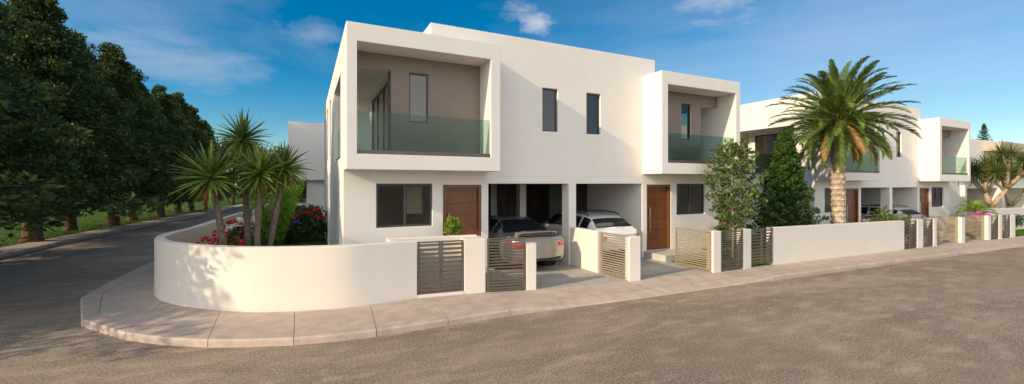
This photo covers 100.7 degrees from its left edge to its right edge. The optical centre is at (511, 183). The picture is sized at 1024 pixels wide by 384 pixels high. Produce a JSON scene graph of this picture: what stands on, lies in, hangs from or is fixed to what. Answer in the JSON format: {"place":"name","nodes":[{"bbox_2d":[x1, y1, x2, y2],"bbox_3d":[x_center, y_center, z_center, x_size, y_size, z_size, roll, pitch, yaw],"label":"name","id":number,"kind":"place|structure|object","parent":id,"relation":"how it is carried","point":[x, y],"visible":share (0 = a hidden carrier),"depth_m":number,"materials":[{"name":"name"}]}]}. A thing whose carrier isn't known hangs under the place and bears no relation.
{"place":"outdoors","nodes":[
{"label":"outdoors","id":0,"kind":"place"},
{"bbox_2d":[0,202,253,253],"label":"verge pavement","id":1,"kind":"structure","parent":0,"point":[27,245],"depth_m":20.58,"materials":[{"name":"concrete"}]},
{"bbox_2d":[0,195,262,247],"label":"verge lawn","id":2,"kind":"structure","parent":0,"point":[197,205],"depth_m":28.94,"materials":[{"name":"green plant"}]},
{"bbox_2d":[0,0,98,225],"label":"street tree","id":3,"kind":"object","parent":2,"relation":"on","point":[28,135],"visible":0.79,"depth_m":13.73,"materials":[{"name":"green plant"}]},
{"bbox_2d":[0,0,151,242],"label":"street tree","id":4,"kind":"object","parent":2,"relation":"on","point":[49,53],"visible":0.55,"depth_m":17.80,"materials":[{"name":"green plant"}]},
{"bbox_2d":[0,74,166,259],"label":"street tree","id":5,"kind":"object","parent":2,"relation":"on","point":[28,214],"visible":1,"depth_m":9.43,"materials":[{"name":"green plant"}]},
{"bbox_2d":[0,27,172,231],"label":"street tree","id":6,"kind":"object","parent":2,"relation":"on","point":[70,224],"visible":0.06,"depth_m":22.40,"materials":[{"name":"green plant"}]},
{"bbox_2d":[72,42,193,226],"bbox_3d":[-22.896,-2.829,24.463,7.646,10.758,7.552,0,0,-5],"label":"street tree","id":7,"kind":"object","parent":2,"relation":"on","point":[111,58],"visible":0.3,"depth_m":24.40,"materials":[{"name":"green plant"}]},
{"bbox_2d":[101,66,195,220],"bbox_3d":[-25.040,-2.622,28.195,6.548,10.345,7.285,0,0,12],"label":"street tree","id":8,"kind":"object","parent":2,"relation":"on","point":[138,77],"visible":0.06,"depth_m":28.52,"materials":[{"name":"green plant"}]},
{"bbox_2d":[150,84,220,216],"bbox_3d":[-25.412,-2.375,31.008,7.402,9.827,8.104,0,0,28],"label":"street tree","id":9,"kind":"object","parent":2,"relation":"on","point":[159,93],"visible":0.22,"depth_m":30.74,"materials":[{"name":"green plant"}]},
{"bbox_2d":[171,91,231,212],"bbox_3d":[-27.529,-2.594,35.154,7.216,10.280,7.306,0,0,-27],"label":"street tree","id":10,"kind":"object","parent":2,"relation":"on","point":[192,130],"visible":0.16,"depth_m":35.07,"materials":[{"name":"green plant"}]},
{"bbox_2d":[182,104,235,211],"bbox_3d":[-28.154,-2.285,37.418,6.800,9.656,6.111,0,0,-10],"label":"street tree","id":11,"kind":"object","parent":2,"relation":"on","point":[194,117],"visible":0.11,"depth_m":37.34,"materials":[{"name":"green plant"}]},
{"bbox_2d":[200,119,249,208],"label":"street tree","id":12,"kind":"object","parent":2,"relation":"on","point":[212,137],"visible":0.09,"depth_m":41.23,"materials":[{"name":"green plant"}]},
{"bbox_2d":[217,138,265,204],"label":"round tree","id":13,"kind":"object","parent":2,"relation":"on","point":[237,184],"visible":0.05,"depth_m":47.89,"materials":[{"name":"green plant"}]},
{"bbox_2d":[251,229,327,245],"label":"garden lawn","id":14,"kind":"structure","parent":0,"point":[316,242],"depth_m":17.02,"materials":[{"name":"green plant"}]},
{"bbox_2d":[166,139,250,245],"bbox_3d":[-6.891,0.698,9.668,1.762,3.495,1.809,0,0,-26],"label":"yucca","id":15,"kind":"object","parent":14,"relation":"on","point":[209,175],"visible":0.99,"depth_m":9.58,"materials":[{"name":"green plant"}]},
{"bbox_2d":[195,232,244,245],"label":"geranium bush","id":16,"kind":"object","parent":14,"relation":"on","point":[215,239],"visible":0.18,"depth_m":10.52,"materials":[{"name":"red plant"}]},
{"bbox_2d":[225,216,253,242],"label":"white flower bush","id":17,"kind":"object","parent":14,"relation":"on","point":[240,219],"visible":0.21,"depth_m":12.17,"materials":[{"name":"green plant"}]},
{"bbox_2d":[212,218,266,245],"bbox_3d":[-7.426,1.674,11.555,1.207,1.534,1.240,0,0,44],"label":"geranium bush","id":18,"kind":"object","parent":14,"relation":"on","point":[233,232],"visible":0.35,"depth_m":11.47,"materials":[{"name":"green plant"}]},
{"bbox_2d":[207,106,275,245],"bbox_3d":[-6.778,0.232,10.653,1.452,4.420,1.517,0,0,27],"label":"yucca","id":19,"kind":"object","parent":14,"relation":"on","point":[241,135],"visible":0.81,"depth_m":10.66,"materials":[{"name":"green plant"}]},
{"bbox_2d":[223,142,292,245],"bbox_3d":[-6.087,0.688,10.247,1.579,3.506,1.532,0,0,-26],"label":"yucca","id":20,"kind":"object","parent":14,"relation":"on","point":[259,177],"visible":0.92,"depth_m":10.19,"materials":[{"name":"green plant"}]},
{"bbox_2d":[252,221,296,244],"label":"shrub","id":21,"kind":"object","parent":14,"relation":"on","point":[263,236],"visible":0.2,"depth_m":16.54,"materials":[{"name":"green plant"}]},
{"bbox_2d":[249,176,305,245],"bbox_3d":[-8.809,1.035,15.882,2.051,2.718,2.089,0,0,-26],"label":"bamboo","id":22,"kind":"object","parent":14,"relation":"on","point":[285,217],"visible":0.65,"depth_m":15.66,"materials":[{"name":"green plant"}]},
{"bbox_2d":[262,140,314,245],"bbox_3d":[-5.728,0.641,10.735,1.470,3.611,1.461,0,0,-26],"label":"yucca","id":23,"kind":"object","parent":14,"relation":"on","point":[276,207],"visible":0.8,"depth_m":10.65,"materials":[{"name":"green plant"}]},
{"bbox_2d":[283,217,302,243],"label":"violet flower bush","id":24,"kind":"object","parent":14,"relation":"on","point":[294,235],"visible":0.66,"depth_m":16.83,"materials":[{"name":"green plant"}]},
{"bbox_2d":[285,203,323,234],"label":"hedge","id":25,"kind":"object","parent":14,"relation":"on","point":[302,208],"visible":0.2,"depth_m":19.82,"materials":[{"name":"green plant"}]},
{"bbox_2d":[286,208,326,241],"bbox_3d":[-8.259,1.702,17.448,1.601,1.454,1.687,0,0,18],"label":"geranium bush","id":26,"kind":"object","parent":14,"relation":"on","point":[317,227],"visible":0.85,"depth_m":17.25,"materials":[{"name":"green plant"}]},
{"bbox_2d":[403,289,487,300],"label":"driveway","id":27,"kind":"structure","parent":0,"point":[485,292],"depth_m":9.11,"materials":[{"name":"concrete"}]},
{"bbox_2d":[386,234,476,292],"bbox_3d":[-1.738,1.798,9.439,2.000,1.245,0.500,0,0,-26],"label":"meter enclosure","id":28,"kind":"object","parent":27,"relation":"on","point":[437,238],"visible":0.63,"depth_m":9.45,"materials":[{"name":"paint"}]},
{"bbox_2d":[442,216,462,234],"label":"potted shrub","id":29,"kind":"object","parent":27,"relation":"on","point":[453,226],"visible":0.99,"depth_m":10.26,"materials":[{"name":"green plant"}]},
{"bbox_2d":[0,192,1023,383],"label":"road","id":30,"kind":"structure","parent":0,"point":[958,319],"depth_m":6.84,"materials":[{"name":"grey asphalt"}]},
{"bbox_2d":[0,200,270,258],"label":"kerb","id":31,"kind":"structure","parent":30,"relation":"on","point":[20,251],"depth_m":19.51,"materials":[{"name":"stone"}]},
{"bbox_2d":[253,204,271,225],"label":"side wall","id":32,"kind":"structure","parent":30,"relation":"on","point":[267,212],"depth_m":23.81,"materials":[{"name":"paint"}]},
{"bbox_2d":[251,144,286,202],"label":"round tree","id":33,"kind":"object","parent":30,"relation":"on","point":[272,155],"visible":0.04,"depth_m":57.10,"materials":[{"name":"green plant"}]},
{"bbox_2d":[236,179,306,200],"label":"hedge","id":34,"kind":"object","parent":30,"relation":"on","point":[304,195],"visible":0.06,"depth_m":62.35,"materials":[{"name":"green plant"}]},
{"bbox_2d":[273,180,306,202],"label":"round tree","id":35,"kind":"object","parent":30,"relation":"on","point":[301,196],"visible":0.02,"depth_m":57.20,"materials":[{"name":"green plant"}]},
{"bbox_2d":[288,121,323,224],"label":"house","id":36,"kind":"structure","parent":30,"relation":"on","point":[303,137],"depth_m":24.37,"materials":[{"name":"paint"}]},
{"bbox_2d":[461,236,484,293],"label":"gate pier","id":37,"kind":"structure","parent":30,"relation":"on","point":[473,264],"depth_m":9.30,"materials":[{"name":"paint"}]},
{"bbox_2d":[525,242,535,289],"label":"gate pier","id":38,"kind":"structure","parent":30,"relation":"on","point":[530,265],"depth_m":9.59,"materials":[{"name":"paint"}]},
{"bbox_2d":[80,216,1023,347],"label":"kerb","id":39,"kind":"structure","parent":30,"relation":"on","point":[92,318],"depth_m":7.75,"materials":[{"name":"concrete"}]},
{"bbox_2d":[625,235,640,280],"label":"gate pier","id":40,"kind":"structure","parent":30,"relation":"on","point":[633,258],"depth_m":10.54,"materials":[{"name":"paint"}]},
{"bbox_2d":[707,230,720,272],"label":"gate pier","id":41,"kind":"structure","parent":30,"relation":"on","point":[715,251],"depth_m":11.55,"materials":[{"name":"paint"}]},
{"bbox_2d":[737,228,750,268],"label":"gate pier","id":42,"kind":"structure","parent":30,"relation":"on","point":[746,248],"depth_m":12.16,"materials":[{"name":"paint"}]},
{"bbox_2d":[751,227,772,264],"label":"slatted gate","id":43,"kind":"structure","parent":42,"relation":"attached to","point":[761,248],"depth_m":12.50,"materials":[{"name":"grey metal"}]},
{"bbox_2d":[766,220,903,264],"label":"front wall","id":44,"kind":"structure","parent":30,"relation":"on","point":[799,243],"depth_m":14.17,"materials":[{"name":"paint"}]},
{"bbox_2d":[911,219,922,247],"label":"gate pier","id":45,"kind":"structure","parent":30,"relation":"on","point":[919,233],"depth_m":16.86,"materials":[{"name":"paint"}]},
{"bbox_2d":[903,220,916,248],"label":"slatted gate","id":46,"kind":"structure","parent":45,"relation":"attached to","point":[910,235],"depth_m":16.55,"materials":[{"name":"grey metal"}]},
{"bbox_2d":[923,219,932,246],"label":"slatted gate","id":47,"kind":"structure","parent":45,"relation":"attached to","point":[931,232],"depth_m":17.21,"materials":[{"name":"grey metal"}]},
{"bbox_2d":[927,218,936,245],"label":"gate pier","id":48,"kind":"structure","parent":30,"relation":"on","point":[934,231],"depth_m":17.42,"materials":[{"name":"paint"}]},
{"bbox_2d":[955,217,964,242],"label":"gate pier","id":49,"kind":"structure","parent":30,"relation":"on","point":[961,229],"depth_m":18.57,"materials":[{"name":"paint"}]},
{"bbox_2d":[982,215,990,239],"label":"gate pier","id":50,"kind":"structure","parent":30,"relation":"on","point":[987,227],"depth_m":19.79,"materials":[{"name":"paint"}]},
{"bbox_2d":[993,215,1001,238],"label":"gate pier","id":51,"kind":"structure","parent":30,"relation":"on","point":[999,226],"depth_m":20.36,"materials":[{"name":"paint"}]},
{"bbox_2d":[0,0,1023,184],"label":"sky","id":52,"kind":"structure","parent":0,"point":[964,59],"materials":[{"name":"blue"}]},
{"bbox_2d":[99,218,1023,333],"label":"sidewalk","id":53,"kind":"structure","parent":0,"point":[133,301],"depth_m":8.39,"materials":[{"name":"concrete"}]},
{"bbox_2d":[154,212,416,312],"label":"corner wall","id":54,"kind":"structure","parent":53,"relation":"on","point":[188,272],"depth_m":8.18,"materials":[{"name":"paint"}]},
{"bbox_2d":[99,297,567,338],"bbox_3d":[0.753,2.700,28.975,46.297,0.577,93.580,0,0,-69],"label":"paving joint","id":55,"kind":"object","parent":53,"relation":"on","point":[294,316],"visible":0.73,"depth_m":7.74,"materials":[{"name":"grey concrete"}]},
{"bbox_2d":[417,291,463,297],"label":"gate plinth","id":56,"kind":"structure","parent":53,"relation":"on","point":[440,294],"depth_m":9.05,"materials":[{"name":"paint"}]},
{"bbox_2d":[417,240,462,294],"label":"slatted gate","id":57,"kind":"structure","parent":56,"relation":"on","point":[440,253],"depth_m":9.07,"materials":[{"name":"grey metal"}]},
{"bbox_2d":[721,229,742,269],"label":"slatted gate","id":58,"kind":"structure","parent":53,"relation":"on","point":[735,249],"depth_m":11.88,"materials":[{"name":"grey metal"}]},
{"bbox_2d":[991,215,997,238],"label":"slatted gate","id":59,"kind":"structure","parent":53,"relation":"on","point":[995,225],"depth_m":20.11,"materials":[{"name":"grey metal"}]},
{"bbox_2d":[1002,214,1009,237],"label":"slatted gate","id":60,"kind":"structure","parent":53,"relation":"on","point":[1005,225],"depth_m":20.73,"materials":[{"name":"grey metal"}]},
{"bbox_2d":[485,254,711,293],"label":"driveway","id":61,"kind":"structure","parent":0,"point":[559,274],"depth_m":11.22,"materials":[{"name":"concrete"}]},
{"bbox_2d":[487,237,524,291],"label":"slatted gate","id":62,"kind":"structure","parent":61,"relation":"on","point":[523,265],"depth_m":9.46,"materials":[{"name":"grey metal"}]},
{"bbox_2d":[488,215,563,268],"bbox_3d":[-0.220,1.719,13.456,2.040,1.448,4.772,0,0,-26],"label":"parked car","id":63,"kind":"object","parent":61,"relation":"on","point":[549,247],"visible":0.52,"depth_m":11.78,"materials":[{"name":"silver metal"}]},
{"bbox_2d":[571,227,602,272],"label":"divider wall","id":64,"kind":"structure","parent":61,"relation":"on","point":[586,249],"depth_m":11.86,"materials":[{"name":"paint"}]},
{"bbox_2d":[539,210,637,257],"bbox_3d":[2.319,1.667,14.799,2.040,1.551,4.572,0,0,-26],"label":"parked car","id":65,"kind":"object","parent":61,"relation":"on","point":[604,222],"visible":0.33,"depth_m":13.28,"materials":[{"name":"white paint"}]},
{"bbox_2d":[601,232,628,278],"bbox_3d":[2.650,1.827,10.980,0.040,1.085,1.003,0,0,-30],"label":"slatted fence","id":66,"kind":"object","parent":61,"relation":"on","point":[602,254],"visible":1,"depth_m":10.99,"materials":[{"name":"beige metal"}]},
{"bbox_2d":[675,227,710,270],"bbox_3d":[5.127,1.827,12.061,0.041,1.085,1.181,0,0,-28],"label":"slatted fence","id":67,"kind":"object","parent":61,"relation":"on","point":[708,252],"visible":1,"depth_m":12.02,"materials":[{"name":"beige metal"}]},
{"bbox_2d":[670,238,768,268],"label":"garden lawn","id":68,"kind":"structure","parent":0,"point":[730,259],"depth_m":13.33,"materials":[{"name":"green plant"}]},
{"bbox_2d":[702,246,736,257],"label":"shrub","id":69,"kind":"object","parent":68,"relation":"on","point":[724,251],"visible":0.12,"depth_m":13.79,"materials":[{"name":"green plant"}]},
{"bbox_2d":[713,222,729,244],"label":"geranium bush","id":70,"kind":"object","parent":68,"relation":"on","point":[720,228],"visible":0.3,"depth_m":14.84,"materials":[{"name":"green plant"}]},
{"bbox_2d":[698,136,768,259],"bbox_3d":[7.072,0.495,13.389,2.127,3.952,1.861,0,0,4],"label":"young tree","id":71,"kind":"object","parent":68,"relation":"on","point":[736,149],"visible":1,"depth_m":13.21,"materials":[{"name":"green plant"}]},
{"bbox_2d":[719,217,760,239],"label":"terrace wall","id":72,"kind":"structure","parent":68,"relation":"on","point":[750,222],"depth_m":19.05,"materials":[{"name":"paint"}]},
{"bbox_2d":[752,229,765,249],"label":"shrub","id":73,"kind":"object","parent":68,"relation":"on","point":[763,237],"visible":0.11,"depth_m":15.47,"materials":[{"name":"green plant"}]},
{"bbox_2d":[745,130,829,241],"bbox_3d":[10.090,0.244,15.808,2.744,4.513,2.730,0,0,8],"label":"conifer","id":74,"kind":"object","parent":68,"relation":"on","point":[781,190],"visible":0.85,"depth_m":15.42,"materials":[{"name":"green plant"}]},
{"bbox_2d":[764,56,922,223],"bbox_3d":[12.456,-1.125,16.072,4.589,7.290,4.494,0,0,-26],"label":"date palm","id":75,"kind":"object","parent":68,"relation":"on","point":[837,101],"visible":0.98,"depth_m":15.63,"materials":[{"name":"green plant"}]},
{"bbox_2d":[899,236,988,250],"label":"driveway","id":76,"kind":"structure","parent":0,"point":[947,242],"depth_m":18.75,"materials":[{"name":"concrete"}]},
{"bbox_2d":[861,214,876,221],"bbox_3d":[16.156,1.889,22.130,2.040,1.448,4.772,0,0,-26],"label":"parked car","id":77,"kind":"object","parent":76,"relation":"on","point":[864,217],"visible":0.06,"depth_m":20.04,"materials":[{"name":"silver metal"}]},
{"bbox_2d":[866,205,913,240],"bbox_3d":[15.351,1.776,17.335,2.570,1.943,1.647,0,0,-26],"label":"leafy shrub","id":78,"kind":"object","parent":76,"relation":"on","point":[883,217],"visible":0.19,"depth_m":17.20,"materials":[{"name":"green plant"}]},
{"bbox_2d":[861,204,926,221],"bbox_3d":[19.208,1.867,22.828,2.040,1.551,4.572,0,0,-22],"label":"parked car","id":79,"kind":"object","parent":76,"relation":"on","point":[865,209],"visible":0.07,"depth_m":21.70,"materials":[{"name":"white paint"}]},
{"bbox_2d":[891,214,921,237],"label":"divider wall","id":80,"kind":"structure","parent":76,"relation":"on","point":[915,216],"depth_m":19.98,"materials":[{"name":"paint"}]},
{"bbox_2d":[922,215,957,241],"bbox_3d":[19.257,2.000,19.133,0.041,1.100,1.201,0,0,-28],"label":"slatted fence","id":81,"kind":"object","parent":76,"relation":"on","point":[946,227],"visible":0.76,"depth_m":18.91,"materials":[{"name":"beige metal"}]},
{"bbox_2d":[949,214,983,238],"bbox_3d":[21.776,2.032,20.356,0.041,1.100,1.201,0,0,-28],"label":"slatted fence","id":82,"kind":"object","parent":76,"relation":"on","point":[972,225],"visible":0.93,"depth_m":20.16,"materials":[{"name":"beige metal"}]},
{"bbox_2d":[952,222,1023,238],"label":"garden lawn","id":83,"kind":"structure","parent":0,"point":[1019,232],"depth_m":23.42,"materials":[{"name":"green plant"}]},
{"bbox_2d":[953,198,1002,226],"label":"palm","id":84,"kind":"object","parent":83,"relation":"on","point":[976,206],"visible":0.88,"depth_m":22.04,"materials":[{"name":"green plant"}]},
{"bbox_2d":[969,211,992,235],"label":"pink flower bush","id":85,"kind":"object","parent":83,"relation":"on","point":[978,213],"visible":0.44,"depth_m":21.33,"materials":[{"name":"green plant"}]},
{"bbox_2d":[949,139,1023,221],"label":"house","id":86,"kind":"structure","parent":83,"relation":"on","point":[962,191],"depth_m":31.21,"materials":[{"name":"paint"}]},
{"bbox_2d":[953,140,1023,207],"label":"dragon tree","id":87,"kind":"object","parent":83,"relation":"on","point":[985,170],"visible":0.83,"depth_m":24.75,"materials":[{"name":"green plant"}]},
{"bbox_2d":[978,160,1023,207],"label":"dragon tree","id":88,"kind":"object","parent":83,"relation":"on","point":[1010,203],"visible":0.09,"depth_m":28.01,"materials":[{"name":"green plant"}]},
{"bbox_2d":[978,207,1023,231],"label":"side wall","id":89,"kind":"structure","parent":83,"relation":"on","point":[1010,211],"depth_m":24.70,"materials":[{"name":"paint"}]},
{"bbox_2d":[1014,214,1023,227],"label":"shrub","id":90,"kind":"object","parent":89,"relation":"on","point":[1019,219],"visible":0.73,"depth_m":23.99,"materials":[{"name":"green plant"}]},
{"bbox_3d":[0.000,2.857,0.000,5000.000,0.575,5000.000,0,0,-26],"label":"ground","id":91,"kind":"structure","parent":0,"visible":0},
{"bbox_2d":[324,21,739,281],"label":"duplex house","id":92,"kind":"structure","parent":91,"relation":"on","point":[430,129],"depth_m":12.36,"materials":[{"name":"paint"}]},
{"bbox_2d":[372,81,387,149],"bbox_3d":[-3.722,-1.585,12.038,0.060,2.090,3.050,0,0,-26],"label":"sliding door","id":93,"kind":"structure","parent":92,"relation":"in","point":[385,86],"depth_m":12.46,"materials":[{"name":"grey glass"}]},
{"bbox_2d":[376,184,431,227],"bbox_3d":[-2.673,0.525,10.552,1.370,1.070,0.060,0,0,-26],"label":"window","id":94,"kind":"structure","parent":92,"relation":"in","point":[404,185],"depth_m":10.54,"materials":[{"name":"grey metal"}]},
{"bbox_2d":[409,72,427,122],"bbox_3d":[-2.345,-2.140,10.622,0.500,1.240,0.060,0,0,-26],"label":"window","id":95,"kind":"structure","parent":92,"relation":"in","point":[417,74],"depth_m":10.66,"materials":[{"name":"grey glass"}]},
{"bbox_2d":[443,185,480,235],"bbox_3d":[-1.330,1.105,11.210,1.060,2.170,0.140,0,0,-26],"label":"door","id":96,"kind":"structure","parent":92,"relation":"in","point":[459,204],"depth_m":11.25,"materials":[{"name":"wood"}]},
{"bbox_2d":[542,88,556,131],"bbox_3d":[1.070,-2.145,12.381,0.520,1.250,0.060,0,0,-26],"label":"window","id":97,"kind":"structure","parent":92,"relation":"in","point":[555,93],"depth_m":12.45,"materials":[{"name":"grey glass"}]},
{"bbox_2d":[586,93,598,134],"bbox_3d":[2.455,-2.145,13.053,0.520,1.250,0.060,0,0,-26],"label":"window","id":98,"kind":"structure","parent":92,"relation":"in","point":[597,95],"depth_m":13.13,"materials":[{"name":"black glass"}]},
{"bbox_2d":[647,185,669,250],"bbox_3d":[4.859,1.105,14.215,1.060,2.170,0.140,0,0,-26],"label":"door","id":99,"kind":"structure","parent":92,"relation":"in","point":[658,199],"depth_m":14.25,"materials":[{"name":"wood"}]},
{"bbox_2d":[681,103,689,139],"bbox_3d":[5.948,-2.140,14.650,0.500,1.240,0.060,0,0,-26],"label":"window","id":100,"kind":"structure","parent":92,"relation":"in","point":[688,105],"depth_m":14.72,"materials":[{"name":"grey metal"}]},
{"bbox_2d":[677,184,703,214],"bbox_3d":[6.206,0.525,14.864,1.370,1.070,0.060,0,0,-26],"label":"window","id":101,"kind":"structure","parent":92,"relation":"in","point":[702,185],"depth_m":14.98,"materials":[{"name":"black glass"}]},
{"bbox_2d":[681,92,970,235],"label":"duplex house","id":102,"kind":"structure","parent":91,"relation":"on","point":[916,173],"depth_m":21.30,"materials":[{"name":"paint"}]},
{"bbox_2d":[755,132,793,171],"bbox_3d":[13.019,-1.405,20.167,0.060,2.090,3.050,0,0,-26],"label":"sliding door","id":103,"kind":"structure","parent":102,"relation":"in","point":[775,134],"depth_m":21.41,"materials":[{"name":"grey metal"}]},
{"bbox_2d":[846,188,857,222],"bbox_3d":[15.411,1.285,19.339,1.060,2.170,0.140,0,0,-26],"label":"door","id":104,"kind":"structure","parent":102,"relation":"in","point":[851,196],"depth_m":19.39,"materials":[{"name":"wood"}]},
{"bbox_2d":[896,132,899,156],"bbox_3d":[19.196,-1.965,21.182,0.520,1.250,0.060,0,0,-26],"label":"window","id":105,"kind":"structure","parent":102,"relation":"in","point":[896,132],"depth_m":21.26,"materials":[{"name":"grey metal"}]},
{"bbox_2d":[920,188,928,217],"bbox_3d":[21.600,1.285,22.344,1.060,2.170,0.140,0,0,-26],"label":"door","id":106,"kind":"structure","parent":102,"relation":"in","point":[924,194],"depth_m":22.46,"materials":[{"name":"wood"}]},
{"bbox_2d":[932,187,941,206],"bbox_3d":[22.947,0.705,22.993,1.370,1.070,0.060,0,0,-26],"label":"window","id":107,"kind":"structure","parent":102,"relation":"in","point":[932,187],"depth_m":23.00,"materials":[{"name":"grey metal"}]},
{"bbox_2d":[977,123,992,140],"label":"distant conifer","id":108,"kind":"object","parent":91,"relation":"on","point":[983,127],"visible":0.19,"depth_m":72.36,"materials":[{"name":"green plant"}]},
{"bbox_2d":[1006,215,1014,237],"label":"front wall","id":109,"kind":"structure","parent":91,"relation":"on","point":[1012,225],"depth_m":21.06,"materials":[{"name":"paint"}]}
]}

